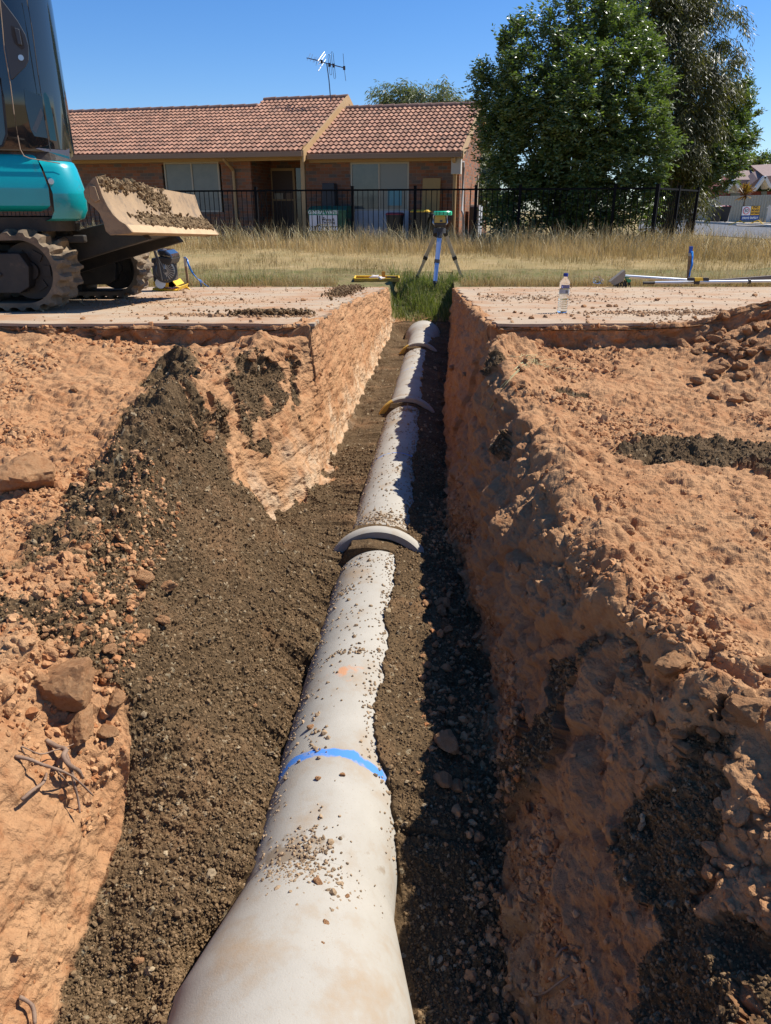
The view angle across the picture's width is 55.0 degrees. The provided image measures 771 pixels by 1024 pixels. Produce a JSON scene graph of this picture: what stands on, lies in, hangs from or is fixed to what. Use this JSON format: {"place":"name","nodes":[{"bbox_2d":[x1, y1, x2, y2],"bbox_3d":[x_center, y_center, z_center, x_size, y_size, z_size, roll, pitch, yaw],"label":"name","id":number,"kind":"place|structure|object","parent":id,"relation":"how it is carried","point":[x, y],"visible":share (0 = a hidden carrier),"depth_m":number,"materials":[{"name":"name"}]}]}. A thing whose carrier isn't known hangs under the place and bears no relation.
{"place":"outdoors","nodes":[
{"label":"outdoors","id":0,"kind":"place"},
{"bbox_2d":[0,287,384,326],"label":"driveway","id":1,"kind":"structure","parent":0,"point":[72,316],"depth_m":5.36,"materials":[{"name":"concrete"}]},
{"bbox_2d":[0,0,218,311],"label":"excavator","id":2,"kind":"object","parent":1,"relation":"on","point":[62,258],"visible":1,"depth_m":4.93,"materials":[{"name":"metal"}]},
{"bbox_2d":[151,248,187,290],"bbox_3d":[-2.432,-2.714,8.101,0.368,0.544,0.586,0,22,0],"label":"plate compactor","id":3,"kind":"object","parent":1,"relation":"on","point":[165,271],"visible":0.89,"depth_m":7.96,"materials":[{"name":"yellow paint"}]},
{"bbox_2d":[197,284,370,315],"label":"dark crumbs","id":4,"kind":"object","parent":1,"relation":"on","point":[339,290],"visible":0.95,"depth_m":4.68,"materials":[{"name":"soil"}]},
{"bbox_2d":[4,286,764,323],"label":"dirt crumbs","id":5,"kind":"object","parent":1,"relation":"on","point":[686,311],"visible":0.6,"depth_m":5.25,"materials":[{"name":"soil"}]},
{"bbox_2d":[0,267,770,1023],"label":"ground","id":6,"kind":"structure","parent":0,"point":[54,863],"depth_m":2.08,"materials":[{"name":"soil"}]},
{"bbox_2d":[18,995,36,1023],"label":"root","id":7,"kind":"object","parent":6,"relation":"on","point":[31,1004],"visible":1,"depth_m":1.29,"materials":[{"name":"brown plant"}]},
{"bbox_2d":[0,451,55,491],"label":"clay clod","id":8,"kind":"object","parent":6,"relation":"on","point":[27,471],"visible":0.96,"depth_m":2.31,"materials":[{"name":"soil"}]},
{"bbox_2d":[20,772,47,800],"bbox_3d":[-0.691,0.544,1.472,0.020,0.026,0.096,2,22,4],"label":"root","id":9,"kind":"object","parent":6,"relation":"on","point":[29,793],"visible":1,"depth_m":1.45,"materials":[{"name":"brown plant"}]},
{"bbox_2d":[33,674,49,684],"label":"clay clod","id":10,"kind":"object","parent":6,"relation":"on","point":[40,679],"visible":0.95,"depth_m":1.60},
{"bbox_2d":[20,743,73,754],"bbox_3d":[-0.692,0.485,1.534,0.020,0.076,0.118,13,25,28],"label":"root","id":11,"kind":"object","parent":6,"relation":"hanging from","point":[21,747],"visible":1,"depth_m":1.51,"materials":[{"name":"brown plant"}]},
{"bbox_2d":[14,755,93,795],"bbox_3d":[-0.672,0.546,1.508,0.128,0.154,0.030,-10,24,-23],"label":"root","id":12,"kind":"object","parent":6,"relation":"attached to","point":[29,759],"visible":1,"depth_m":1.48,"materials":[{"name":"brown plant"}]},
{"bbox_2d":[44,738,83,778],"bbox_3d":[-0.680,0.527,1.552,0.092,0.079,0.038,9,24,21],"label":"root","id":13,"kind":"object","parent":6,"relation":"hanging from","point":[65,750],"visible":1,"depth_m":1.54,"materials":[{"name":"brown plant"}]},
{"bbox_2d":[37,657,93,711],"bbox_3d":[-0.721,0.381,1.644,0.134,0.109,0.110,0,22,-1],"label":"clay clod","id":14,"kind":"object","parent":6,"relation":"on","point":[67,685],"visible":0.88,"depth_m":1.61,"materials":[{"name":"soil"}]},
{"bbox_2d":[62,751,80,812],"bbox_3d":[-0.650,0.560,1.540,0.010,0.111,0.077,-15,26,-32],"label":"root","id":15,"kind":"object","parent":6,"relation":"hanging from","point":[74,783],"visible":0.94,"depth_m":1.53,"materials":[{"name":"brown plant"}]},
{"bbox_2d":[64,704,93,747],"bbox_3d":[-0.674,0.469,1.628,0.073,0.063,0.109,-18,39,-12],"label":"clay clod","id":16,"kind":"object","parent":6,"relation":"on","point":[79,730],"visible":0.83,"depth_m":1.60,"materials":[{"name":"soil"}]},
{"bbox_2d":[96,724,118,738],"bbox_3d":[-0.627,0.497,1.666,0.058,0.026,0.034,9,24,20],"label":"clay clod","id":17,"kind":"object","parent":6,"relation":"on","point":[105,731],"visible":1,"depth_m":1.66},
{"bbox_2d":[102,643,116,653],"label":"clay clod","id":18,"kind":"object","parent":6,"relation":"on","point":[107,648],"visible":1,"depth_m":1.76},
{"bbox_2d":[108,688,125,709],"bbox_3d":[-0.624,0.432,1.719,0.040,0.038,0.072,-21,14,-10],"label":"clay clod","id":19,"kind":"object","parent":6,"relation":"on","point":[117,697],"visible":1,"depth_m":1.70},
{"bbox_2d":[133,569,154,585],"bbox_3d":[-0.692,0.190,2.106,0.074,0.055,0.055,7,23,17],"label":"clay clod","id":20,"kind":"object","parent":6,"relation":"on","point":[143,577],"visible":0.67,"depth_m":2.09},
{"bbox_2d":[155,615,170,624],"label":"clay clod","id":21,"kind":"object","parent":6,"relation":"on","point":[162,620],"visible":0.98,"depth_m":2.01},
{"bbox_2d":[160,580,178,592],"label":"clay clod","id":22,"kind":"object","parent":6,"relation":"on","point":[168,585],"visible":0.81,"depth_m":2.17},
{"bbox_2d":[183,256,208,286],"bbox_3d":[-2.360,-2.985,9.269,0.322,0.396,0.094,2,22,4],"label":"survey stake","id":23,"kind":"object","parent":6,"relation":"on","point":[186,262],"visible":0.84,"depth_m":9.28,"materials":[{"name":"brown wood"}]},
{"bbox_2d":[203,430,215,443],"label":"clay clod","id":24,"kind":"object","parent":6,"relation":"on","point":[209,436],"visible":1,"depth_m":3.20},
{"bbox_2d":[193,270,286,285],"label":"green tufts","id":25,"kind":"object","parent":6,"relation":"on","point":[232,279],"visible":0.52,"depth_m":9.54,"materials":[{"name":"green plant"}]},
{"bbox_2d":[237,272,339,283],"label":"green tufts","id":26,"kind":"object","parent":6,"relation":"on","point":[271,276],"visible":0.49,"depth_m":9.66,"materials":[{"name":"green plant"}]},
{"bbox_2d":[167,538,414,1023],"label":"concrete pipe","id":27,"kind":"object","parent":6,"relation":"on","point":[270,958],"visible":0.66,"depth_m":1.59,"materials":[{"name":"concrete"}]},
{"bbox_2d":[243,349,423,918],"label":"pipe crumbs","id":28,"kind":"object","parent":27,"relation":"on","point":[333,892],"visible":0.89,"depth_m":2.05,"materials":[{"name":"soil"}]},
{"bbox_2d":[0,444,591,1023],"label":"fallen crumbs","id":29,"kind":"object","parent":6,"relation":"on","point":[530,872],"visible":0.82,"depth_m":1.79,"materials":[{"name":"soil"}]},
{"bbox_2d":[353,271,399,281],"bbox_3d":[-0.118,-3.198,10.036,0.620,0.114,0.417,0,22,0],"label":"spirit level","id":30,"kind":"object","parent":6,"relation":"on","point":[366,278],"visible":0.92,"depth_m":9.87,"materials":[{"name":"yellow paint"}]},
{"bbox_2d":[334,406,423,552],"bbox_3d":[0.067,-0.175,4.409,0.470,0.470,2.508,2,22,4],"label":"concrete pipe","id":31,"kind":"object","parent":6,"relation":"on","point":[395,499],"visible":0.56,"depth_m":3.88,"materials":[{"name":"concrete"}]},
{"bbox_2d":[0,344,770,1023],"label":"backfill crumbs","id":32,"kind":"object","parent":6,"relation":"on","point":[164,994],"visible":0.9,"depth_m":1.84,"materials":[{"name":"soil"}]},
{"bbox_2d":[0,317,770,1023],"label":"clay crumbs","id":33,"kind":"object","parent":6,"relation":"on","point":[642,623],"visible":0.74,"depth_m":2.15,"materials":[{"name":"soil"}]},
{"bbox_2d":[0,452,770,1023],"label":"rubble","id":34,"kind":"object","parent":6,"relation":"on","point":[754,834],"visible":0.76,"depth_m":1.50,"materials":[{"name":"soil"}]},
{"bbox_2d":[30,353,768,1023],"bbox_3d":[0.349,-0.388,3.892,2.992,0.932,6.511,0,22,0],"label":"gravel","id":35,"kind":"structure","parent":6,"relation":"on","point":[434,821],"depth_m":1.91,"materials":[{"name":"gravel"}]},
{"bbox_2d":[42,217,770,286],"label":"verge","id":36,"kind":"structure","parent":6,"relation":"on","point":[473,264],"depth_m":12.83,"materials":[{"name":"plant"}]},
{"bbox_2d":[0,94,488,238],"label":"brick house","id":37,"kind":"structure","parent":36,"relation":"on","point":[342,141],"depth_m":21.71,"materials":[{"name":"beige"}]},
{"bbox_2d":[163,162,222,211],"bbox_3d":[-5.684,-9.599,21.901,1.751,1.351,0.064,5,23,12],"label":"window","id":38,"kind":"structure","parent":37,"relation":"in","point":[178,175],"depth_m":21.82,"materials":[{"name":"beige"}]},
{"bbox_2d":[272,171,294,236],"bbox_3d":[-3.155,-9.549,22.984,0.669,1.886,0.048,5,23,12],"label":"door","id":39,"kind":"structure","parent":37,"relation":"in","point":[281,180],"depth_m":22.92,"materials":[{"name":"brown"}]},
{"bbox_2d":[307,52,345,101],"bbox_3d":[-1.905,-13.470,23.157,0.739,1.785,1.602,-18,28,-38],"label":"tv antenna","id":40,"kind":"object","parent":37,"relation":"attached to","point":[328,63],"visible":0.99,"depth_m":22.92,"materials":[{"name":"grey metal"}]},
{"bbox_2d":[350,162,408,210],"bbox_3d":[-0.158,-9.084,20.680,1.672,1.240,0.064,5,23,12],"label":"window","id":41,"kind":"structure","parent":37,"relation":"in","point":[364,175],"depth_m":20.65,"materials":[{"name":"beige"}]},
{"bbox_2d":[307,206,354,236],"bbox_3d":[-1.489,-8.095,20.754,1.158,0.893,0.898,5,23,12],"label":"skip bin","id":42,"kind":"object","parent":36,"relation":"on","point":[319,213],"visible":0.71,"depth_m":20.35,"materials":[{"name":"green metal"}]},
{"bbox_2d":[322,183,338,205],"bbox_3d":[-1.536,-8.761,20.527,0.414,0.634,0.414,5,23,12],"label":"window","id":43,"kind":"structure","parent":42,"relation":"on","point":[333,201],"depth_m":20.38,"materials":[{"name":"black"}]},
{"bbox_2d":[3,184,658,246],"bbox_3d":[-2.258,-6.570,16.542,15.749,1.282,0.062,5,23,12],"label":"metal fence","id":44,"kind":"object","parent":36,"relation":"on","point":[415,189],"visible":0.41,"depth_m":15.72,"materials":[{"name":"black"}]},
{"bbox_2d":[385,212,403,238],"bbox_3d":[0.264,-7.747,20.111,0.417,0.714,0.558,5,23,12],"label":"wheelie bin","id":45,"kind":"object","parent":36,"relation":"on","point":[393,216],"visible":0.76,"depth_m":19.86,"materials":[{"name":"black"}]},
{"bbox_2d":[364,78,438,104],"bbox_3d":[0.937,-15.591,32.448,3.786,6.045,2.508,0,22,0],"label":"gum tree","id":46,"kind":"object","parent":36,"relation":"on","point":[411,95],"visible":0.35,"depth_m":31.37,"materials":[{"name":"green plant"}]},
{"bbox_2d":[410,210,430,237],"bbox_3d":[0.966,-7.753,20.033,0.493,0.783,0.641,5,23,12],"label":"wheelie bin","id":47,"kind":"object","parent":36,"relation":"on","point":[428,218],"visible":0.47,"depth_m":19.76,"materials":[{"name":"black"}]},
{"bbox_2d":[422,178,440,226],"bbox_3d":[1.235,-8.309,20.343,0.491,1.579,0.230,5,23,12],"label":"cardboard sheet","id":48,"kind":"object","parent":36,"relation":"on","point":[431,183],"visible":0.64,"depth_m":20.23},
{"bbox_2d":[421,74,466,102],"bbox_3d":[2.569,-15.203,31.598,2.885,5.958,2.351,0,22,0],"label":"gum tree","id":49,"kind":"object","parent":36,"relation":"on","point":[447,96],"visible":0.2,"depth_m":30.50,"materials":[{"name":"green plant"}]},
{"bbox_2d":[469,96,507,232],"bbox_3d":[3.161,-11.400,24.531,2.350,4.240,2.035,0,22,0],"label":"gum tree","id":50,"kind":"object","parent":36,"relation":"on","point":[482,202],"visible":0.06,"depth_m":24.32,"materials":[{"name":"green plant"}]},
{"bbox_2d":[453,0,693,239],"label":"ash tree","id":51,"kind":"object","parent":36,"relation":"on","point":[560,117],"visible":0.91,"depth_m":15.48,"materials":[{"name":"green plant"}]},
{"bbox_2d":[653,184,700,242],"bbox_3d":[6.210,-6.291,15.856,0.062,1.282,2.695,16,27,34],"label":"metal fence","id":52,"kind":"object","parent":36,"relation":"on","point":[677,201],"visible":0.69,"depth_m":15.79,"materials":[{"name":"black"}]},
{"bbox_2d":[613,0,759,238],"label":"gum tree","id":53,"kind":"object","parent":36,"relation":"on","point":[682,25],"visible":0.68,"depth_m":17.22,"materials":[{"name":"green plant"}]},
{"bbox_2d":[640,73,767,237],"bbox_3d":[8.110,-8.741,18.395,3.294,3.945,1.987,-9,24,-22],"label":"ash tree","id":54,"kind":"object","parent":36,"relation":"on","point":[743,115],"visible":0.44,"depth_m":18.09,"materials":[{"name":"green plant"}]},
{"bbox_2d":[707,206,722,221],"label":"wheelie bin","id":55,"kind":"object","parent":36,"relation":"on","point":[716,216],"visible":0.59,"depth_m":46.51,"materials":[{"name":"black"}]},
{"bbox_2d":[681,195,770,221],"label":"steel fence","id":56,"kind":"object","parent":36,"relation":"on","point":[763,202],"visible":0.27,"depth_m":57.21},
{"bbox_2d":[705,164,770,199],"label":"brick house","id":57,"kind":"structure","parent":36,"relation":"on","point":[759,176],"depth_m":65.00,"materials":[{"name":"beige"}]},
{"bbox_2d":[735,183,755,222],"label":"cordyline","id":58,"kind":"object","parent":36,"relation":"on","point":[745,189],"visible":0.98,"depth_m":47.53,"materials":[{"name":"green plant"}]},
{"bbox_2d":[379,348,434,413],"bbox_3d":[0.256,-1.094,6.669,0.470,0.470,2.508,2,22,4],"label":"concrete pipe","id":59,"kind":"object","parent":6,"relation":"on","point":[411,373],"visible":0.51,"depth_m":6.18,"materials":[{"name":"concrete"}]},
{"bbox_2d":[399,320,439,353],"bbox_3d":[0.412,-1.852,8.531,0.471,0.471,1.645,2,22,4],"label":"concrete pipe","id":60,"kind":"object","parent":6,"relation":"on","point":[421,333],"visible":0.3,"depth_m":8.76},
{"bbox_2d":[387,260,463,321],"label":"green grass","id":61,"kind":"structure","parent":6,"relation":"on","point":[409,284],"depth_m":9.80,"materials":[{"name":"plant"}]},
{"bbox_2d":[97,272,769,286],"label":"grass fringe","id":62,"kind":"object","parent":6,"relation":"on","point":[575,282],"depth_m":9.35,"materials":[{"name":"plant"}]},
{"bbox_2d":[416,228,462,286],"bbox_3d":[0.749,-3.401,9.871,0.664,0.713,0.657,0,22,0],"label":"tripod","id":63,"kind":"object","parent":6,"relation":"on","point":[437,232],"visible":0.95,"depth_m":9.79,"materials":[{"name":"blue metal"}]},
{"bbox_2d":[432,211,451,226],"bbox_3d":[0.742,-3.843,9.716,0.260,0.195,0.248,0,22,0],"label":"laser level","id":64,"kind":"object","parent":63,"relation":"on","point":[439,220],"visible":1,"depth_m":9.66,"materials":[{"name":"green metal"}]},
{"bbox_2d":[433,771,452,787],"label":"clay clod","id":65,"kind":"object","parent":6,"relation":"on","point":[442,779],"visible":0.99,"depth_m":1.96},
{"bbox_2d":[433,729,458,754],"bbox_3d":[0.169,0.641,2.065,0.059,0.044,0.094,-3,24,-24],"label":"clay clod","id":66,"kind":"object","parent":6,"relation":"on","point":[446,740],"visible":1,"depth_m":2.05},
{"bbox_2d":[452,778,462,793],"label":"clay clod","id":67,"kind":"object","parent":6,"relation":"on","point":[457,785],"visible":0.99,"depth_m":1.96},
{"bbox_2d":[444,271,520,283],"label":"green tufts","id":68,"kind":"object","parent":6,"relation":"on","point":[460,278],"visible":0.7,"depth_m":9.75,"materials":[{"name":"green plant"}]},
{"bbox_2d":[532,975,569,995],"bbox_3d":[0.330,0.961,1.494,0.070,0.109,0.019,13,26,30],"label":"root","id":69,"kind":"object","parent":6,"relation":"attached to","point":[549,989],"visible":1,"depth_m":1.48,"materials":[{"name":"brown plant"}]},
{"bbox_2d":[586,1001,595,1023],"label":"root","id":70,"kind":"object","parent":6,"relation":"on","point":[591,1012],"visible":1,"depth_m":1.35,"materials":[{"name":"brown plant"}]},
{"bbox_2d":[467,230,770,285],"bbox_3d":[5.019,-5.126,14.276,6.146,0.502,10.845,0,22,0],"label":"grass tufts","id":71,"kind":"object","parent":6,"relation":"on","point":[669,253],"visible":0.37,"depth_m":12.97,"materials":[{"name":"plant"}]},
{"bbox_2d":[647,713,655,724],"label":"clay clod","id":72,"kind":"object","parent":6,"relation":"on","point":[651,719],"visible":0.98,"depth_m":1.52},
{"bbox_2d":[655,720,665,731],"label":"clay clod","id":73,"kind":"object","parent":6,"relation":"on","point":[660,725],"visible":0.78,"depth_m":1.47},
{"bbox_2d":[655,650,690,676],"bbox_3d":[0.581,0.308,1.493,0.080,0.052,0.053,-15,27,-32],"label":"clay clod","id":74,"kind":"object","parent":6,"relation":"on","point":[671,663],"visible":0.98,"depth_m":1.48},
{"bbox_2d":[670,729,687,738],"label":"clay clod","id":75,"kind":"object","parent":6,"relation":"on","point":[677,733],"visible":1,"depth_m":1.43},
{"bbox_2d":[671,747,688,758],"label":"clay clod","id":76,"kind":"object","parent":6,"relation":"on","point":[678,752],"visible":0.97,"depth_m":1.42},
{"bbox_2d":[677,338,688,346],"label":"clay clod","id":77,"kind":"object","parent":6,"relation":"on","point":[682,342],"visible":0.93,"depth_m":4.07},
{"bbox_2d":[674,742,693,753],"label":"clay clod","id":78,"kind":"object","parent":6,"relation":"on","point":[685,747],"visible":1,"depth_m":1.41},
{"bbox_2d":[679,699,692,711],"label":"clay clod","id":79,"kind":"object","parent":6,"relation":"on","point":[685,705],"visible":0.94,"depth_m":1.40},
{"bbox_2d":[686,246,692,277],"bbox_3d":[3.866,-3.141,9.383,0.066,0.421,0.095,0,22,0],"label":"survey stake","id":80,"kind":"object","parent":6,"relation":"on","point":[690,261],"visible":0.84,"depth_m":9.37,"materials":[{"name":"blue wood"}]},
{"bbox_2d":[690,376,705,384],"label":"clay clod","id":81,"kind":"object","parent":6,"relation":"on","point":[697,380],"visible":0.99,"depth_m":3.62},
{"bbox_2d":[697,687,710,699],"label":"clay clod","id":82,"kind":"object","parent":6,"relation":"on","point":[704,693],"visible":1,"depth_m":1.38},
{"bbox_2d":[707,729,719,742],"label":"clay clod","id":83,"kind":"object","parent":6,"relation":"on","point":[713,736],"visible":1,"depth_m":1.39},
{"bbox_2d":[706,334,721,342],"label":"clay clod","id":84,"kind":"object","parent":6,"relation":"on","point":[714,338],"visible":0.84,"depth_m":4.01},
{"bbox_2d":[707,389,721,400],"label":"clay clod","id":85,"kind":"object","parent":6,"relation":"on","point":[715,394],"visible":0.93,"depth_m":3.42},
{"bbox_2d":[705,365,725,374],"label":"clay clod","id":86,"kind":"object","parent":6,"relation":"on","point":[717,369],"visible":0.98,"depth_m":3.68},
{"bbox_2d":[713,751,728,764],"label":"clay clod","id":87,"kind":"object","parent":6,"relation":"on","point":[720,758],"visible":1,"depth_m":1.35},
{"bbox_2d":[718,310,729,320],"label":"clay clod","id":88,"kind":"object","parent":6,"relation":"on","point":[724,315],"visible":1,"depth_m":4.08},
{"bbox_2d":[721,708,740,722],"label":"clay clod","id":89,"kind":"object","parent":6,"relation":"on","point":[726,715],"visible":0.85,"depth_m":1.36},
{"bbox_2d":[726,345,738,356],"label":"clay clod","id":90,"kind":"object","parent":6,"relation":"on","point":[731,349],"visible":0.89,"depth_m":3.81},
{"bbox_2d":[726,395,743,402],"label":"clay clod","id":91,"kind":"object","parent":6,"relation":"on","point":[734,399],"visible":0.97,"depth_m":3.33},
{"bbox_2d":[733,371,746,380],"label":"clay clod","id":92,"kind":"object","parent":6,"relation":"on","point":[740,376],"visible":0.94,"depth_m":3.60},
{"bbox_2d":[713,275,770,279],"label":"tube","id":93,"kind":"object","parent":6,"relation":"on","point":[757,277],"visible":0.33,"depth_m":9.19,"materials":[{"name":"white"}]},
{"bbox_2d":[735,359,748,370],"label":"clay clod","id":94,"kind":"object","parent":6,"relation":"on","point":[742,364],"visible":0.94,"depth_m":3.67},
{"bbox_2d":[724,694,763,727],"bbox_3d":[0.657,0.361,1.365,0.064,0.051,0.052,15,27,33],"label":"clay clod","id":95,"kind":"object","parent":6,"relation":"on","point":[746,711],"visible":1,"depth_m":1.35,"materials":[{"name":"soil"}]},
{"bbox_2d":[740,391,755,401],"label":"clay clod","id":96,"kind":"object","parent":6,"relation":"on","point":[748,396],"visible":0.87,"depth_m":3.40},
{"bbox_2d":[742,325,754,335],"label":"clay clod","id":97,"kind":"object","parent":6,"relation":"on","point":[747,330],"visible":1,"depth_m":3.88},
{"bbox_2d":[741,688,756,697],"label":"clay clod","id":98,"kind":"object","parent":6,"relation":"on","point":[747,692],"visible":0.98,"depth_m":1.37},
{"bbox_2d":[748,322,762,330],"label":"clay clod","id":99,"kind":"object","parent":6,"relation":"on","point":[755,326],"visible":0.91,"depth_m":3.88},
{"bbox_2d":[752,655,770,673],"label":"clay clod","id":100,"kind":"object","parent":6,"relation":"on","point":[764,662],"visible":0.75,"depth_m":1.43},
{"bbox_2d":[51,0,770,211],"label":"sky","id":101,"kind":"structure","parent":0,"point":[114,53],"materials":[{"name":"blue"}]},
{"bbox_2d":[456,287,770,326],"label":"driveway","id":102,"kind":"structure","parent":0,"point":[733,300],"depth_m":6.07,"materials":[{"name":"concrete"}]},
{"bbox_2d":[557,273,569,312],"bbox_3d":[1.177,-1.443,4.888,0.069,0.252,0.070,1,22,0],"label":"water bottle","id":103,"kind":"object","parent":102,"relation":"on","point":[564,287],"visible":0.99,"depth_m":4.87,"materials":[{"name":"clear plastic"}]},
{"bbox_2d":[609,270,686,287],"bbox_3d":[3.219,-2.831,8.996,0.994,0.211,0.100,0,22,0],"label":"broom","id":104,"kind":"object","parent":102,"relation":"on","point":[618,278],"visible":0.97,"depth_m":8.99,"materials":[{"name":"white"}]},
{"bbox_2d":[687,278,708,283],"bbox_3d":[3.733,-2.762,8.857,0.250,0.074,0.050,0,22,0],"label":"clamp","id":105,"kind":"object","parent":102,"relation":"on","point":[696,280],"visible":1,"depth_m":8.83,"materials":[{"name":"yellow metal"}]},
{"bbox_2d":[643,279,770,283],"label":"prop tube","id":106,"kind":"object","parent":102,"relation":"on","point":[749,281],"visible":0.98,"depth_m":8.92,"materials":[{"name":"silver metal"}]},
{"bbox_2d":[639,222,770,238],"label":"road","id":107,"kind":"structure","parent":0,"point":[730,228],"depth_m":31.58,"materials":[{"name":"asphalt"}]},
{"bbox_2d":[640,221,770,226],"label":"kerb","id":108,"kind":"structure","parent":107,"relation":"on","point":[746,224],"depth_m":40.25,"materials":[{"name":"concrete"}]},
{"bbox_2d":[719,205,731,221],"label":"wheelie bin","id":109,"kind":"object","parent":107,"relation":"on","point":[724,215],"visible":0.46,"depth_m":48.50,"materials":[{"name":"black"}]},
{"bbox_2d":[729,206,762,224],"bbox_3d":[19.520,-15.951,39.867,1.734,1.002,0.599,0,22,0],"label":"road sign","id":110,"kind":"object","parent":107,"relation":"on","point":[750,213],"visible":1,"depth_m":39.81,"materials":[{"name":"white metal"}]},
{"bbox_3d":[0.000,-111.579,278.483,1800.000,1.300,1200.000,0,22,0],"label":"far ground","id":111,"kind":"structure","parent":0,"visible":0},
{"bbox_2d":[743,153,770,171],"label":"tree","id":112,"kind":"object","parent":111,"relation":"on","point":[759,161],"visible":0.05,"depth_m":94.05,"materials":[{"name":"green plant"}]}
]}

